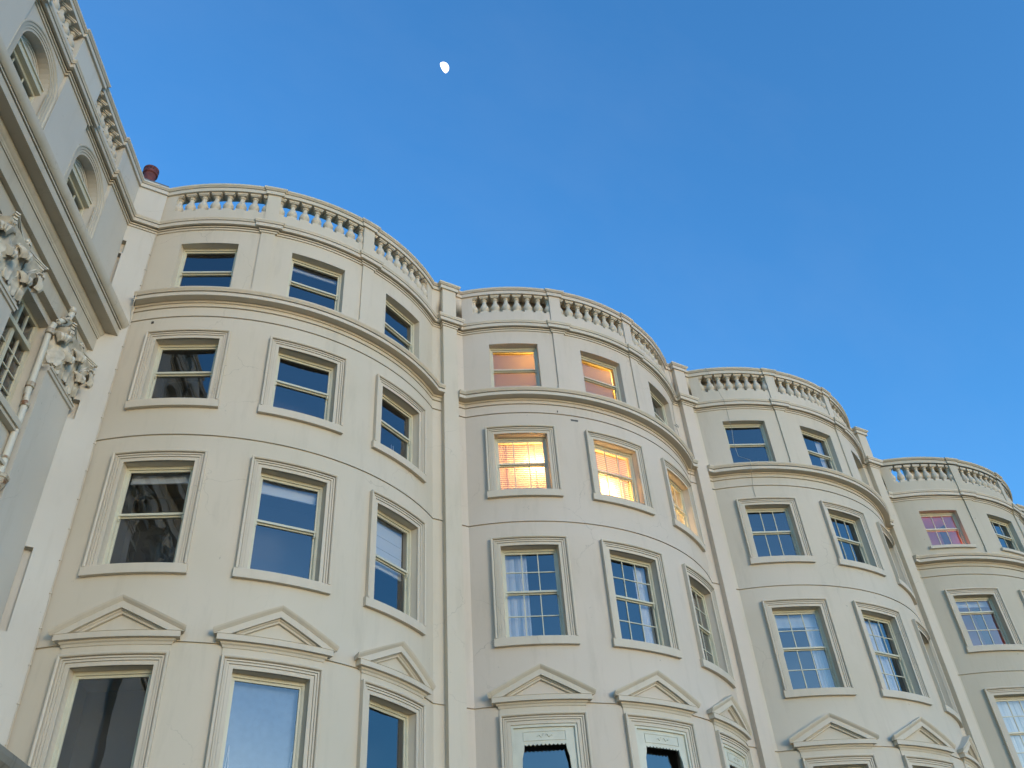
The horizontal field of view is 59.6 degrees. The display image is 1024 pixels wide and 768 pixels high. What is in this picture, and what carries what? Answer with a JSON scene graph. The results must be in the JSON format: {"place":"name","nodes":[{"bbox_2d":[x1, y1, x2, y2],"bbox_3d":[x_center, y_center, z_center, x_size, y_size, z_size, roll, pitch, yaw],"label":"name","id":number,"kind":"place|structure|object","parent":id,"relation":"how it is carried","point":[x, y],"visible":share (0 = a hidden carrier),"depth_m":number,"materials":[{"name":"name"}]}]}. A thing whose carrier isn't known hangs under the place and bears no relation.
{"place":"outdoors","nodes":[
{"label":"outdoors","id":0,"kind":"place"},
{"bbox_2d":[440,62,448,72],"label":"moon","id":1,"kind":"object","parent":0,"point":[444,67],"visible":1,"depth_m":356.28,"materials":[{"name":"white"}]},
{"bbox_2d":[77,0,1023,505],"label":"sky","id":2,"kind":"structure","parent":0,"point":[828,194],"materials":[{"name":"blue"}]},
{"bbox_2d":[879,457,1023,767],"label":"terraced house","id":3,"kind":"structure","parent":0,"point":[961,522],"depth_m":28.30,"materials":[{"name":"beige paint"}]},
{"bbox_2d":[920,513,976,549],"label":"window","id":4,"kind":"structure","parent":3,"relation":"in","point":[931,521],"depth_m":29.75,"materials":[{"name":"glass"}]},
{"bbox_2d":[938,518,1023,556],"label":"window","id":5,"kind":"structure","parent":3,"relation":"in","point":[997,525],"depth_m":30.37,"materials":[{"name":"paint"}]},
{"bbox_2d":[944,587,1023,652],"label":"window","id":6,"kind":"structure","parent":3,"relation":"in","point":[961,608],"depth_m":27.59,"materials":[{"name":"glass"}]},
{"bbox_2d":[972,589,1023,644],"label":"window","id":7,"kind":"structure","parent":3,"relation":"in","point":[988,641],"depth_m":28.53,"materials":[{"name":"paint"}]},
{"bbox_2d":[983,686,1023,767],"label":"window","id":8,"kind":"structure","parent":3,"relation":"in","point":[1008,712],"depth_m":25.52,"materials":[{"name":"paint"}]},
{"label":"ground","id":9,"kind":"structure","parent":0,"visible":0},
{"bbox_2d":[0,0,169,767],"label":"corner building","id":10,"kind":"structure","parent":9,"relation":"on","point":[83,197],"depth_m":16.48,"materials":[{"name":"beige paint"}]},
{"bbox_2d":[0,298,38,432],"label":"window","id":11,"kind":"structure","parent":10,"relation":"in","point":[18,336],"depth_m":15.95,"materials":[{"name":"paint"}]},
{"bbox_2d":[7,19,57,128],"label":"window","id":12,"kind":"structure","parent":10,"relation":"in","point":[20,50],"depth_m":16.56,"materials":[{"name":"paint"}]},
{"bbox_2d":[5,234,156,747],"bbox_3d":[-7.894,1.248,16.743,0.052,12.500,0.272,7,-41,-14],"label":"cable","id":13,"kind":"object","parent":10,"relation":"attached to","point":[60,560],"visible":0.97,"depth_m":15.95,"materials":[{"name":"beige plastic"}]},
{"bbox_2d":[64,144,103,238],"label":"window","id":14,"kind":"structure","parent":10,"relation":"in","point":[75,178],"depth_m":18.66,"materials":[{"name":"paint"}]},
{"bbox_2d":[6,183,467,767],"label":"terraced house","id":15,"kind":"structure","parent":9,"relation":"on","point":[262,563],"depth_m":17.36,"materials":[{"name":"beige paint"}]},
{"bbox_2d":[27,650,169,767],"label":"window","id":16,"kind":"structure","parent":15,"relation":"in","point":[109,719],"depth_m":14.45,"materials":[{"name":"paint"}]},
{"bbox_2d":[78,449,207,577],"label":"window","id":17,"kind":"structure","parent":15,"relation":"in","point":[151,532],"depth_m":16.72,"materials":[{"name":"glass"}]},
{"bbox_2d":[124,328,230,409],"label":"window","id":18,"kind":"structure","parent":15,"relation":"in","point":[182,375],"depth_m":18.65,"materials":[{"name":"paint"}]},
{"bbox_2d":[174,249,237,286],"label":"window","id":19,"kind":"structure","parent":15,"relation":"in","point":[203,267],"depth_m":21.26,"materials":[{"name":"glass"}]},
{"bbox_2d":[204,654,323,767],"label":"window","id":20,"kind":"structure","parent":15,"relation":"in","point":[256,722],"depth_m":14.57,"materials":[{"name":"paint"}]},
{"bbox_2d":[232,455,338,595],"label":"window","id":21,"kind":"structure","parent":15,"relation":"in","point":[271,547],"depth_m":17.32,"materials":[{"name":"glass"}]},
{"bbox_2d":[257,336,347,434],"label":"window","id":22,"kind":"structure","parent":15,"relation":"in","point":[293,389],"depth_m":19.24,"materials":[{"name":"paint"}]},
{"bbox_2d":[286,258,341,311],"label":"window","id":23,"kind":"structure","parent":15,"relation":"in","point":[308,282],"depth_m":21.57,"materials":[{"name":"glass"}]},
{"bbox_2d":[302,489,425,635],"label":"window","id":24,"kind":"structure","parent":15,"relation":"in","point":[384,560],"depth_m":18.42,"materials":[{"name":"paint"}]},
{"bbox_2d":[330,300,413,353],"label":"window","id":25,"kind":"structure","parent":15,"relation":"in","point":[395,328],"depth_m":22.89,"materials":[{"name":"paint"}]},
{"bbox_2d":[318,373,426,482],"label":"window","id":26,"kind":"structure","parent":15,"relation":"in","point":[389,439],"depth_m":20.53,"materials":[{"name":"paint"}]},
{"bbox_2d":[356,679,425,767],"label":"window","id":27,"kind":"structure","parent":15,"relation":"in","point":[378,724],"depth_m":16.40,"materials":[{"name":"paint"}]},
{"bbox_2d":[456,287,778,767],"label":"terraced house","id":28,"kind":"structure","parent":9,"relation":"on","point":[604,623],"depth_m":20.86,"materials":[{"name":"beige paint"}]},
{"bbox_2d":[489,348,539,386],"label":"window","id":29,"kind":"structure","parent":28,"relation":"in","point":[509,366],"depth_m":23.76,"materials":[{"name":"glass"}]},
{"bbox_2d":[485,424,563,498],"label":"window","id":30,"kind":"structure","parent":28,"relation":"in","point":[521,467],"depth_m":21.62,"materials":[{"name":"glass"}]},
{"bbox_2d":[490,535,580,647],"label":"window","id":31,"kind":"structure","parent":28,"relation":"in","point":[532,604],"depth_m":19.70,"materials":[{"name":"glass"}]},
{"bbox_2d":[499,711,592,767],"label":"window","id":32,"kind":"structure","parent":28,"relation":"in","point":[549,739],"depth_m":17.39,"materials":[{"name":"paint"}]},
{"bbox_2d":[581,355,621,400],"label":"window","id":33,"kind":"structure","parent":28,"relation":"in","point":[598,380],"depth_m":24.41,"materials":[{"name":"glass"}]},
{"bbox_2d":[584,429,655,515],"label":"window","id":34,"kind":"structure","parent":28,"relation":"in","point":[610,480],"depth_m":22.27,"materials":[{"name":"glass"}]},
{"bbox_2d":[600,539,681,658],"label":"window","id":35,"kind":"structure","parent":28,"relation":"in","point":[617,569],"depth_m":20.24,"materials":[{"name":"paint"}]},
{"bbox_2d":[650,391,667,425],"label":"window","id":36,"kind":"structure","parent":28,"relation":"in","point":[654,398],"depth_m":26.00,"materials":[{"name":"paint"}]},
{"bbox_2d":[624,713,701,767],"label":"window","id":37,"kind":"structure","parent":28,"relation":"in","point":[669,736],"depth_m":17.97,"materials":[{"name":"paint"}]},
{"bbox_2d":[620,563,735,688],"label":"window","id":38,"kind":"structure","parent":28,"relation":"in","point":[728,676],"depth_m":21.51,"materials":[{"name":"paint"}]},
{"bbox_2d":[665,359,692,482],"bbox_3d":[4.887,1.116,26.105,0.320,5.100,0.132,3,-40,-8],"label":"hanging wire","id":39,"kind":"object","parent":28,"relation":"hanging from","point":[674,418],"visible":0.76,"depth_m":26.34,"materials":[{"name":"black"}]},
{"bbox_2d":[660,457,705,551],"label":"window","id":40,"kind":"structure","parent":28,"relation":"in","point":[698,538],"depth_m":23.64,"materials":[{"name":"paint"}]},
{"bbox_2d":[646,730,753,767],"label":"window","id":41,"kind":"structure","parent":28,"relation":"in","point":[733,752],"depth_m":19.31,"materials":[{"name":"paint"}]},
{"bbox_2d":[685,367,992,767],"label":"terraced house","id":42,"kind":"structure","parent":9,"relation":"on","point":[853,663],"depth_m":24.37,"materials":[{"name":"beige paint"}]},
{"bbox_2d":[705,368,755,496],"bbox_3d":[6.559,1.319,26.758,0.587,4.782,0.242,-15,-41,12],"label":"hanging wire","id":43,"kind":"object","parent":42,"relation":"hanging from","point":[732,433],"visible":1,"depth_m":26.64,"materials":[{"name":"black"}]},
{"bbox_2d":[723,424,772,462],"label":"window","id":44,"kind":"structure","parent":42,"relation":"in","point":[745,437],"depth_m":28.04,"materials":[{"name":"glass"}]},
{"bbox_2d":[736,496,815,564],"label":"window","id":45,"kind":"structure","parent":42,"relation":"in","point":[762,535],"depth_m":25.14,"materials":[{"name":"glass"}]},
{"bbox_2d":[755,430,836,470],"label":"window","id":46,"kind":"structure","parent":42,"relation":"in","point":[815,449],"depth_m":28.01,"materials":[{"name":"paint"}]},
{"bbox_2d":[762,598,856,698],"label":"window","id":47,"kind":"structure","parent":42,"relation":"in","point":[806,667],"depth_m":23.02,"materials":[{"name":"glass"}]},
{"bbox_2d":[777,500,886,576],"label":"window","id":48,"kind":"structure","parent":42,"relation":"in","point":[845,545],"depth_m":25.67,"materials":[{"name":"paint"}]},
{"bbox_2d":[802,754,878,767],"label":"window","id":49,"kind":"structure","parent":42,"relation":"in","point":[841,759],"depth_m":20.70,"materials":[{"name":"paint"}]},
{"bbox_2d":[852,600,932,705],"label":"window","id":50,"kind":"structure","parent":42,"relation":"in","point":[882,657],"depth_m":23.40,"materials":[{"name":"paint"}]},
{"bbox_2d":[876,522,916,604],"bbox_3d":[11.386,5.369,26.643,0.399,2.033,1.787,-26,-44,24],"label":"window","id":51,"kind":"structure","parent":42,"relation":"in","point":[883,532],"depth_m":26.51,"materials":[{"name":"paint"}]},
{"bbox_2d":[902,755,955,767],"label":"window","id":52,"kind":"structure","parent":42,"relation":"in","point":[909,761],"depth_m":21.23,"materials":[{"name":"paint"}]},
{"bbox_2d":[911,619,962,727],"bbox_3d":[11.584,7.950,24.511,0.399,2.545,1.787,-26,-44,24],"label":"window","id":53,"kind":"structure","parent":42,"relation":"in","point":[953,711],"depth_m":24.46,"materials":[{"name":"paint"}]}
]}

